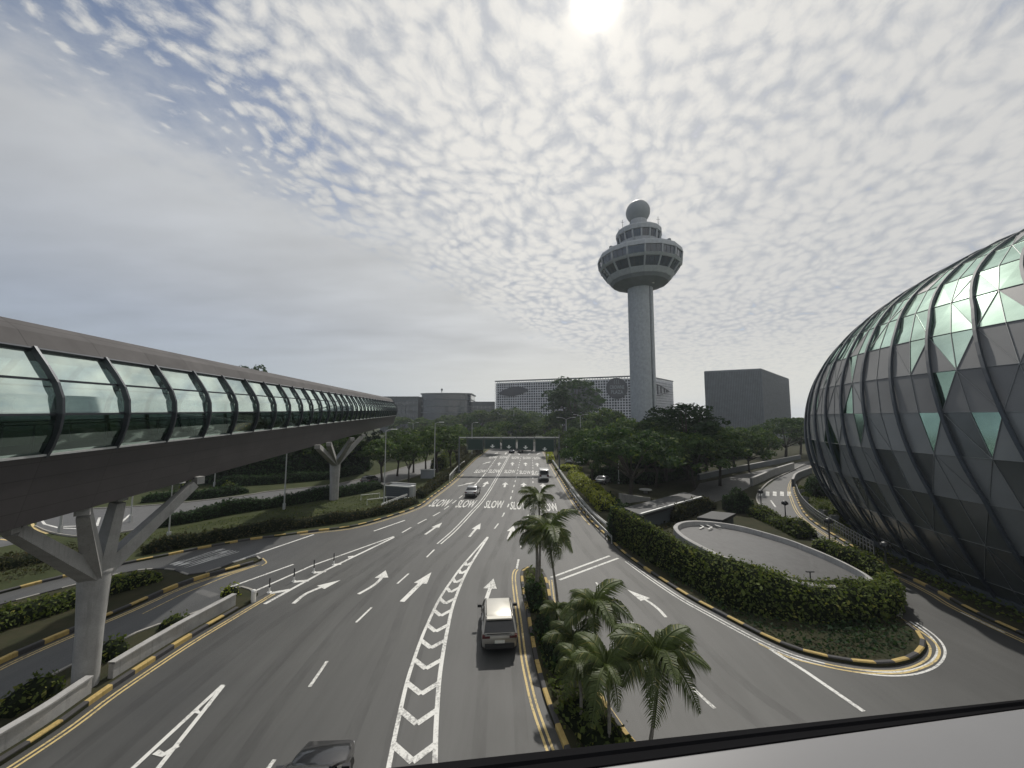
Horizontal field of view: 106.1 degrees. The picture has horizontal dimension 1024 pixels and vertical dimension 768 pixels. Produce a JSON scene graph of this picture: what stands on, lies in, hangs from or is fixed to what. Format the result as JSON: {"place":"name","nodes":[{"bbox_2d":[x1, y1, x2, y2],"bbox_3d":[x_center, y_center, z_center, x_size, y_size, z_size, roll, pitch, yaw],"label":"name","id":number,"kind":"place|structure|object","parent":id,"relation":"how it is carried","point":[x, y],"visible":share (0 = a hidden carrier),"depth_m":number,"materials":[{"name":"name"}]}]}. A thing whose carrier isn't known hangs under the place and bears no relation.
{"place":"outdoors","nodes":[
{"label":"outdoors","id":0,"kind":"place"},
{"bbox_2d":[0,460,431,546],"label":"side road","id":1,"kind":"structure","parent":0,"point":[141,514],"depth_m":50.06,"materials":[{"name":"asphalt"}]},
{"bbox_2d":[0,443,487,593],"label":"grass verge","id":2,"kind":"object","parent":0,"point":[391,464],"depth_m":47.54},
{"bbox_2d":[0,550,42,570],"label":"hedge","id":3,"kind":"object","parent":2,"relation":"on","point":[15,560],"visible":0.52,"depth_m":30.60,"materials":[{"name":"green plant"}]},
{"bbox_2d":[0,533,141,581],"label":"ground cover","id":4,"kind":"object","parent":2,"relation":"on","point":[25,570],"visible":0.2,"depth_m":29.88,"materials":[{"name":"green plant"}]},
{"bbox_2d":[140,483,249,502],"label":"hedge","id":5,"kind":"object","parent":2,"relation":"on","point":[210,492],"visible":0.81,"depth_m":56.18,"materials":[{"name":"green plant"}]},
{"bbox_2d":[93,459,432,508],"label":"kerb","id":6,"kind":"structure","parent":2,"relation":"on","point":[253,493],"depth_m":58.51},
{"bbox_2d":[157,479,382,528],"bbox_3d":[-29.993,15.530,52.931,3.078,2.171,28.841,-4,-6,36],"label":"hedge","id":7,"kind":"object","parent":2,"relation":"on","point":[224,508],"visible":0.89,"depth_m":49.23,"materials":[{"name":"green plant"}]},
{"bbox_2d":[146,491,394,542],"bbox_3d":[-24.239,16.060,48.826,9.828,0.324,32.079,-4,-6,37],"label":"grass tuft","id":8,"kind":"object","parent":2,"relation":"on","point":[378,500],"visible":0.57,"depth_m":47.78,"materials":[{"name":"green plant"}]},
{"bbox_2d":[140,496,418,555],"bbox_3d":[-21.861,14.898,42.750,4.000,1.676,27.914,-5,-7,43],"label":"hedge","id":9,"kind":"object","parent":2,"relation":"on","point":[176,541],"visible":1,"depth_m":39.38,"materials":[{"name":"green plant"}]},
{"bbox_2d":[197,443,373,484],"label":"thicket","id":10,"kind":"object","parent":2,"relation":"on","point":[297,461],"visible":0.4,"depth_m":73.72,"materials":[{"name":"green plant"}]},
{"bbox_2d":[216,465,363,486],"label":"hedge","id":11,"kind":"object","parent":2,"relation":"on","point":[272,478],"visible":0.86,"depth_m":69.50,"materials":[{"name":"green plant"}]},
{"bbox_2d":[314,434,371,458],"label":"tree","id":12,"kind":"object","parent":2,"relation":"on","point":[337,446],"visible":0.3,"depth_m":80.95,"materials":[{"name":"green plant"}]},
{"bbox_2d":[361,439,402,481],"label":"street tree","id":13,"kind":"object","parent":2,"relation":"on","point":[374,447],"visible":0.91,"depth_m":69.83,"materials":[{"name":"green plant"}]},
{"bbox_2d":[385,482,415,499],"bbox_3d":[-16.487,15.813,56.521,5.617,2.000,3.484,-2,-5,18],"label":"service kiosk","id":14,"kind":"object","parent":2,"relation":"on","point":[395,490],"visible":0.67,"depth_m":55.80,"materials":[{"name":"white metal"}]},
{"bbox_2d":[391,440,426,482],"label":"street tree","id":15,"kind":"object","parent":2,"relation":"on","point":[414,453],"visible":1,"depth_m":69.58,"materials":[{"name":"green plant"}]},
{"bbox_2d":[404,430,441,468],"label":"street tree","id":16,"kind":"object","parent":2,"relation":"on","point":[416,440],"visible":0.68,"depth_m":75.41,"materials":[{"name":"green plant"}]},
{"bbox_2d":[416,426,458,472],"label":"street tree","id":17,"kind":"object","parent":2,"relation":"on","point":[445,434],"visible":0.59,"depth_m":82.79,"materials":[{"name":"green plant"}]},
{"bbox_2d":[429,449,455,469],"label":"shrub","id":18,"kind":"object","parent":2,"relation":"on","point":[443,459],"visible":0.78,"depth_m":89.21,"materials":[{"name":"green plant"}]},
{"bbox_2d":[416,450,481,498],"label":"hedge","id":19,"kind":"object","parent":2,"relation":"on","point":[433,484],"visible":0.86,"depth_m":68.55,"materials":[{"name":"green plant"}]},
{"bbox_2d":[461,426,502,452],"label":"tree","id":20,"kind":"object","parent":2,"relation":"on","point":[480,431],"visible":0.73,"depth_m":126.00,"materials":[{"name":"green plant"}]},
{"bbox_2d":[314,434,364,499],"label":"bridge pier","id":21,"kind":"structure","parent":0,"point":[333,459],"depth_m":55.03,"materials":[{"name":"concrete"}]},
{"bbox_2d":[380,396,421,431],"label":"office wing","id":22,"kind":"structure","parent":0,"point":[409,407],"depth_m":309.42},
{"bbox_2d":[420,389,475,430],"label":"office building","id":23,"kind":"structure","parent":0,"point":[434,406],"depth_m":305.54,"materials":[{"name":"grey glass"}]},
{"bbox_2d":[0,442,1023,767],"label":"road","id":24,"kind":"structure","parent":0,"point":[262,662],"depth_m":18.95,"materials":[{"name":"asphalt"}]},
{"bbox_2d":[0,607,238,761],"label":"kerb","id":25,"kind":"structure","parent":24,"relation":"on","point":[96,696],"depth_m":17.19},
{"bbox_2d":[0,561,253,663],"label":"kerb","id":26,"kind":"structure","parent":24,"relation":"on","point":[20,651],"depth_m":23.59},
{"bbox_2d":[0,586,257,765],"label":"traffic island","id":27,"kind":"structure","parent":24,"relation":"on","point":[243,600],"depth_m":17.64,"materials":[{"name":"concrete"}]},
{"bbox_2d":[0,668,65,717],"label":"shrub","id":28,"kind":"object","parent":27,"relation":"on","point":[33,692],"visible":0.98,"depth_m":15.90,"materials":[{"name":"green plant"}]},
{"bbox_2d":[0,675,93,752],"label":"parapet wall","id":29,"kind":"structure","parent":27,"relation":"on","point":[14,732],"depth_m":14.84,"materials":[{"name":"concrete"}]},
{"bbox_2d":[0,476,204,687],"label":"bridge pier","id":30,"kind":"structure","parent":27,"relation":"on","point":[94,564],"depth_m":16.87,"materials":[{"name":"concrete"}]},
{"bbox_2d":[0,316,397,531],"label":"footbridge","id":31,"kind":"object","parent":30,"relation":"on","point":[87,421],"visible":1,"depth_m":16.62,"materials":[{"name":"grey metal"}]},
{"bbox_2d":[0,347,393,405],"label":"window glass","id":32,"kind":"structure","parent":31,"relation":"in","point":[13,362],"depth_m":16.52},
{"bbox_2d":[0,411,396,458],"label":"window glass","id":33,"kind":"structure","parent":31,"relation":"in","point":[20,436],"depth_m":15.67,"materials":[{"name":"glass"}]},
{"bbox_2d":[0,377,396,413],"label":"window glass","id":34,"kind":"structure","parent":31,"relation":"in","point":[17,396],"depth_m":15.61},
{"bbox_2d":[101,632,129,663],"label":"shrub","id":35,"kind":"object","parent":27,"relation":"on","point":[113,648],"visible":0.77,"depth_m":19.11,"materials":[{"name":"green plant"}]},
{"bbox_2d":[108,593,236,678],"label":"parapet wall","id":36,"kind":"structure","parent":27,"relation":"on","point":[126,660],"depth_m":20.10,"materials":[{"name":"concrete"}]},
{"bbox_2d":[0,557,261,656],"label":"traffic island","id":37,"kind":"structure","parent":24,"relation":"on","point":[15,638],"depth_m":23.30,"materials":[{"name":"soil"}]},
{"bbox_2d":[0,568,162,632],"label":"shrub bed","id":38,"kind":"object","parent":37,"relation":"on","point":[20,613],"visible":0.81,"depth_m":23.33,"materials":[{"name":"green plant"}]},
{"bbox_2d":[0,556,261,604],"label":"kerb","id":39,"kind":"structure","parent":24,"relation":"on","point":[185,573],"depth_m":29.35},
{"bbox_2d":[0,449,488,593],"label":"kerb","id":40,"kind":"structure","parent":24,"relation":"on","point":[134,561],"depth_m":36.27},
{"bbox_2d":[275,740,354,767],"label":"car","id":41,"kind":"object","parent":24,"relation":"on","point":[328,754],"visible":1,"depth_m":12.62,"materials":[{"name":"black paint"}]},
{"bbox_2d":[170,456,556,567],"bbox_3d":[-3.318,18.240,72.195,28.620,0.001,91.770,-1,-5,14],"label":"road lettering","id":42,"kind":"object","parent":24,"relation":"on","point":[433,505],"visible":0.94,"depth_m":51.79,"materials":[{"name":"white paint"}]},
{"bbox_2d":[194,556,614,597],"bbox_3d":[-6.220,14.460,28.291,31.614,0.001,3.620,1,-5,-12],"label":"road marking","id":43,"kind":"object","parent":24,"relation":"on","point":[206,593],"visible":1,"depth_m":29.80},
{"bbox_2d":[478,597,516,648],"bbox_3d":[-0.797,13.024,21.719,2.300,1.735,4.655,0,-5,-4],"label":"car","id":44,"kind":"object","parent":24,"relation":"on","point":[498,627],"visible":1,"depth_m":19.85,"materials":[{"name":"grey paint"}]},
{"bbox_2d":[457,436,559,472],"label":"sign gantry","id":45,"kind":"object","parent":24,"relation":"on","point":[541,445],"visible":0.95,"depth_m":82.80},
{"bbox_2d":[0,453,1023,767],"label":"road marking","id":46,"kind":"object","parent":24,"relation":"on","point":[518,639],"visible":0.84,"depth_m":19.25,"materials":[{"name":"yellow paint"}]},
{"bbox_2d":[519,421,545,450],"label":"tree","id":47,"kind":"object","parent":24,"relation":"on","point":[535,430],"visible":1,"depth_m":136.83,"materials":[{"name":"green plant"}]},
{"bbox_2d":[520,566,570,748],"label":"kerb","id":48,"kind":"structure","parent":24,"relation":"on","point":[562,736],"depth_m":17.18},
{"bbox_2d":[131,453,1004,767],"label":"road marking","id":49,"kind":"object","parent":24,"relation":"on","point":[409,717],"visible":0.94,"depth_m":19.74,"materials":[{"name":"white paint"}]},
{"bbox_2d":[520,567,629,747],"bbox_3d":[3.116,13.443,17.179,3.772,0.156,27.103,1,-5,-11],"label":"strip","id":50,"kind":"object","parent":24,"relation":"on","point":[570,735],"visible":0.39,"depth_m":16.99,"materials":[{"name":"soil"}]},
{"bbox_2d":[507,512,554,582],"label":"palm tree","id":51,"kind":"object","parent":50,"relation":"on","point":[548,515],"visible":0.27,"depth_m":26.89,"materials":[{"name":"green plant"}]},
{"bbox_2d":[522,578,547,612],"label":"shrub","id":52,"kind":"object","parent":50,"relation":"on","point":[535,590],"visible":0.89,"depth_m":24.72,"materials":[{"name":"green plant"}]},
{"bbox_2d":[518,484,555,582],"bbox_3d":[1.798,10.805,27.798,2.918,6.952,3.079,0,-5,0],"label":"palm tree","id":53,"kind":"object","parent":50,"relation":"on","point":[536,495],"visible":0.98,"depth_m":27.79,"materials":[{"name":"green plant"}]},
{"bbox_2d":[529,611,566,672],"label":"shrub","id":54,"kind":"object","parent":50,"relation":"on","point":[542,624],"visible":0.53,"depth_m":20.08,"materials":[{"name":"green plant"}]},
{"bbox_2d":[522,509,580,601],"bbox_3d":[2.536,10.998,24.271,3.753,5.986,4.915,2,-5,-18],"label":"palm tree","id":55,"kind":"object","parent":50,"relation":"on","point":[553,532],"visible":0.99,"depth_m":24.00,"materials":[{"name":"green plant"}]},
{"bbox_2d":[538,600,572,642],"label":"palm tree","id":56,"kind":"object","parent":50,"relation":"on","point":[557,607],"visible":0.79,"depth_m":19.53,"materials":[{"name":"green plant"}]},
{"bbox_2d":[541,618,603,691],"bbox_3d":[2.629,11.873,16.552,2.848,2.906,2.984,0,-5,0],"label":"palm tree","id":57,"kind":"object","parent":50,"relation":"on","point":[564,634],"visible":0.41,"depth_m":16.78,"materials":[{"name":"green plant"}]},
{"bbox_2d":[554,642,600,714],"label":"palm tree","id":58,"kind":"object","parent":50,"relation":"on","point":[567,648],"visible":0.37,"depth_m":14.78,"materials":[{"name":"green plant"}]},
{"bbox_2d":[524,564,633,746],"bbox_3d":[3.171,13.153,17.046,3.195,0.786,26.859,1,-5,-11],"label":"ground cover","id":59,"kind":"object","parent":50,"relation":"on","point":[551,681],"visible":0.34,"depth_m":16.97,"materials":[{"name":"green plant"}]},
{"bbox_2d":[554,689,627,747],"bbox_3d":[2.969,12.681,14.608,2.010,1.200,3.543,2,-5,-23],"label":"shrub","id":60,"kind":"object","parent":50,"relation":"on","point":[584,734],"visible":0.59,"depth_m":14.25,"materials":[{"name":"green plant"}]},
{"bbox_2d":[559,578,633,642],"bbox_3d":[3.696,11.145,17.215,3.147,4.461,3.919,0,-5,0],"label":"palm tree","id":61,"kind":"object","parent":50,"relation":"on","point":[596,604],"visible":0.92,"depth_m":16.80,"materials":[{"name":"green plant"}]},
{"bbox_2d":[569,631,651,737],"bbox_3d":[3.384,11.161,13.858,2.672,3.853,2.743,1,-5,-14],"label":"palm tree","id":62,"kind":"object","parent":50,"relation":"on","point":[610,660],"visible":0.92,"depth_m":13.51,"materials":[{"name":"green plant"}]},
{"bbox_2d":[606,623,711,739],"bbox_3d":[5.436,11.018,13.868,3.931,4.177,3.416,0,-5,0],"label":"palm tree","id":63,"kind":"object","parent":50,"relation":"on","point":[660,653],"visible":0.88,"depth_m":13.36,"materials":[{"name":"green plant"}]},
{"bbox_2d":[544,452,925,663],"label":"kerb","id":64,"kind":"structure","parent":24,"relation":"on","point":[918,650],"depth_m":20.88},
{"bbox_2d":[545,443,925,666],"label":"planted verge","id":65,"kind":"structure","parent":24,"relation":"on","point":[669,488],"depth_m":28.74,"materials":[{"name":"plant"}]},
{"bbox_2d":[541,410,569,439],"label":"tree","id":66,"kind":"object","parent":65,"relation":"on","point":[549,419],"visible":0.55,"depth_m":165.83,"materials":[{"name":"green plant"}]},
{"bbox_2d":[540,376,606,423],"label":"tree","id":67,"kind":"object","parent":65,"relation":"on","point":[558,396],"visible":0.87,"depth_m":163.13,"materials":[{"name":"green plant"}]},
{"bbox_2d":[558,430,625,479],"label":"rain tree","id":68,"kind":"object","parent":65,"relation":"on","point":[571,443],"visible":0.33,"depth_m":64.10,"materials":[{"name":"green plant"}]},
{"bbox_2d":[567,468,617,511],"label":"hedge","id":69,"kind":"object","parent":65,"relation":"on","point":[595,493],"visible":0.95,"depth_m":55.54,"materials":[{"name":"green plant"}]},
{"bbox_2d":[581,407,626,429],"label":"tree","id":70,"kind":"object","parent":65,"relation":"on","point":[599,420],"visible":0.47,"depth_m":122.31,"materials":[{"name":"green plant"}]},
{"bbox_2d":[606,504,621,542],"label":"shrub","id":71,"kind":"object","parent":65,"relation":"on","point":[611,529],"visible":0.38,"depth_m":36.98,"materials":[{"name":"green plant"}]},
{"bbox_2d":[589,465,639,484],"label":"thicket","id":72,"kind":"object","parent":65,"relation":"on","point":[611,472],"visible":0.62,"depth_m":70.09,"materials":[{"name":"green plant"}]},
{"bbox_2d":[572,425,686,494],"bbox_3d":[16.596,11.411,55.611,16.683,10.910,15.747,3,-6,-32],"label":"rain tree","id":73,"kind":"object","parent":65,"relation":"on","point":[650,440],"visible":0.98,"depth_m":53.59,"materials":[{"name":"green plant"}]},
{"bbox_2d":[634,446,671,487],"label":"tree","id":74,"kind":"object","parent":65,"relation":"on","point":[651,461],"visible":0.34,"depth_m":63.76,"materials":[{"name":"green plant"}]},
{"bbox_2d":[625,492,702,525],"bbox_3d":[18.408,14.926,45.883,15.499,1.940,3.133,4,-6,-40],"label":"flat roof shelter","id":75,"kind":"object","parent":65,"relation":"on","point":[656,511],"visible":0.67,"depth_m":43.69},
{"bbox_2d":[642,404,694,470],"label":"tree","id":76,"kind":"object","parent":65,"relation":"on","point":[656,414],"visible":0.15,"depth_m":84.96,"materials":[{"name":"green plant"}]},
{"bbox_2d":[635,464,701,484],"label":"shrub","id":77,"kind":"object","parent":65,"relation":"on","point":[645,478],"visible":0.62,"depth_m":70.60,"materials":[{"name":"green plant"}]},
{"bbox_2d":[632,425,705,481],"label":"tree","id":78,"kind":"object","parent":65,"relation":"on","point":[670,432],"visible":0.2,"depth_m":69.41,"materials":[{"name":"green plant"}]},
{"bbox_2d":[644,403,730,480],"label":"tree","id":79,"kind":"object","parent":65,"relation":"on","point":[707,424],"visible":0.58,"depth_m":72.44,"materials":[{"name":"green plant"}]},
{"bbox_2d":[669,495,716,522],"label":"shrub","id":80,"kind":"object","parent":65,"relation":"on","point":[686,510],"visible":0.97,"depth_m":45.96,"materials":[{"name":"green plant"}]},
{"bbox_2d":[662,432,736,487],"bbox_3d":[30.175,12.832,63.996,10.280,9.484,10.863,3,-6,-34],"label":"tree","id":81,"kind":"object","parent":65,"relation":"on","point":[690,442],"visible":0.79,"depth_m":63.00,"materials":[{"name":"green plant"}]},
{"bbox_2d":[697,511,735,523],"bbox_3d":[22.201,14.886,41.695,4.820,1.300,2.264,5,-7,-43],"label":"flat roof shelter","id":82,"kind":"object","parent":65,"relation":"on","point":[721,517],"visible":0.64,"depth_m":41.24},
{"bbox_2d":[694,432,752,485],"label":"tree","id":83,"kind":"object","parent":65,"relation":"on","point":[735,449],"visible":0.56,"depth_m":65.10,"materials":[{"name":"green plant"}]},
{"bbox_2d":[721,487,754,513],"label":"shrub","id":84,"kind":"object","parent":65,"relation":"on","point":[737,500],"visible":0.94,"depth_m":47.78,"materials":[{"name":"green plant"}]},
{"bbox_2d":[720,426,766,463],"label":"tree","id":85,"kind":"object","parent":65,"relation":"on","point":[733,431],"visible":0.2,"depth_m":83.27,"materials":[{"name":"green plant"}]},
{"bbox_2d":[729,431,777,472],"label":"tree","id":86,"kind":"object","parent":65,"relation":"on","point":[757,438],"visible":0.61,"depth_m":80.90,"materials":[{"name":"green plant"}]},
{"bbox_2d":[609,503,907,625],"bbox_3d":[15.241,12.746,28.773,20.926,3.584,10.310,-4,-6,36],"label":"hedge","id":87,"kind":"object","parent":65,"relation":"on","point":[742,586],"visible":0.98,"depth_m":23.91,"materials":[{"name":"green plant"}]},
{"bbox_2d":[754,428,784,460],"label":"tree","id":88,"kind":"object","parent":65,"relation":"on","point":[773,441],"visible":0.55,"depth_m":99.27,"materials":[{"name":"green plant"}]},
{"bbox_2d":[750,463,793,485],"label":"wall","id":89,"kind":"structure","parent":65,"relation":"on","point":[760,478],"depth_m":75.97,"materials":[{"name":"concrete"}]},
{"bbox_2d":[673,520,872,587],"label":"curved ramp","id":90,"kind":"structure","parent":65,"relation":"on","point":[747,544],"depth_m":29.48,"materials":[{"name":"concrete"}]},
{"bbox_2d":[743,417,804,456],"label":"rain tree","id":91,"kind":"object","parent":65,"relation":"on","point":[793,423],"visible":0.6,"depth_m":110.17,"materials":[{"name":"green plant"}]},
{"bbox_2d":[746,503,819,538],"bbox_3d":[29.360,14.713,42.169,2.788,1.930,9.624,0,-5,5],"label":"shrub","id":92,"kind":"object","parent":65,"relation":"on","point":[796,527],"visible":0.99,"depth_m":39.96,"materials":[{"name":"green plant"}]},
{"bbox_2d":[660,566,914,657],"bbox_3d":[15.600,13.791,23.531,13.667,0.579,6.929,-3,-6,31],"label":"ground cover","id":93,"kind":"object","parent":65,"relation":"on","point":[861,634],"visible":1,"depth_m":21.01,"materials":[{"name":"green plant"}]},
{"bbox_2d":[811,536,896,578],"bbox_3d":[27.632,13.819,31.443,1.774,1.738,8.071,-1,-5,7],"label":"shrub","id":94,"kind":"object","parent":65,"relation":"on","point":[866,562],"visible":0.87,"depth_m":30.75,"materials":[{"name":"green plant"}]},
{"bbox_2d":[793,486,1023,635],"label":"kerb","id":95,"kind":"structure","parent":24,"relation":"on","point":[945,595],"depth_m":27.01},
{"bbox_2d":[0,0,1023,417],"label":"sky","id":96,"kind":"structure","parent":0,"point":[375,197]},
{"bbox_2d":[360,418,804,487],"bbox_3d":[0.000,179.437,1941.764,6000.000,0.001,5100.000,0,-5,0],"label":"ground","id":97,"kind":"structure","parent":0,"point":[376,430],"depth_m":240.06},
{"bbox_2d":[477,407,515,423],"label":"tree","id":98,"kind":"object","parent":97,"relation":"on","point":[500,411],"visible":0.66,"depth_m":227.28,"materials":[{"name":"green plant"}]},
{"bbox_2d":[493,421,522,438],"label":"tree","id":99,"kind":"object","parent":97,"relation":"on","point":[500,427],"visible":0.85,"depth_m":146.59,"materials":[{"name":"green plant"}]},
{"bbox_2d":[495,376,673,433],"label":"hotel","id":100,"kind":"structure","parent":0,"point":[524,396],"depth_m":284.12,"materials":[{"name":"white concrete"}]},
{"bbox_2d":[597,199,682,429],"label":"control tower","id":101,"kind":"structure","parent":0,"point":[640,261],"depth_m":119.91,"materials":[{"name":"grey concrete"}]},
{"bbox_2d":[394,699,1023,767],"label":"window ledge","id":102,"kind":"object","parent":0,"point":[988,735],"depth_m":0.53,"materials":[{"name":"metal"}]},
{"bbox_2d":[704,368,790,438],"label":"office block","id":103,"kind":"structure","parent":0,"point":[744,398],"depth_m":196.37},
{"bbox_2d":[697,455,800,479],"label":"wall","id":104,"kind":"structure","parent":0,"point":[709,474],"depth_m":85.88,"materials":[{"name":"concrete"}]},
{"bbox_2d":[689,461,809,501],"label":"service road","id":105,"kind":"structure","parent":0,"point":[712,490],"depth_m":66.91,"materials":[{"name":"asphalt"}]},
{"bbox_2d":[794,469,1023,636],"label":"dome verge","id":106,"kind":"structure","parent":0,"point":[1005,619],"depth_m":26.88,"materials":[{"name":"plant"}]},
{"bbox_2d":[803,474,826,497],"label":"shrub","id":107,"kind":"object","parent":106,"relation":"on","point":[812,486],"visible":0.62,"depth_m":57.56,"materials":[{"name":"green plant"}]},
{"bbox_2d":[796,484,874,553],"bbox_3d":[37.792,15.475,47.949,1.670,1.200,32.375,-2,-6,27],"label":"railing","id":108,"kind":"object","parent":106,"relation":"on","point":[810,509],"visible":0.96,"depth_m":39.89,"materials":[{"name":"metal"}]},
{"bbox_2d":[803,486,1023,622],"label":"ground cover","id":109,"kind":"object","parent":106,"relation":"on","point":[822,500],"visible":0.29,"depth_m":27.93,"materials":[{"name":"green plant"}]},
{"bbox_2d":[804,229,1023,612],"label":"glass dome","id":110,"kind":"structure","parent":106,"relation":"on","point":[914,426],"depth_m":26.63,"materials":[{"name":"glass"}]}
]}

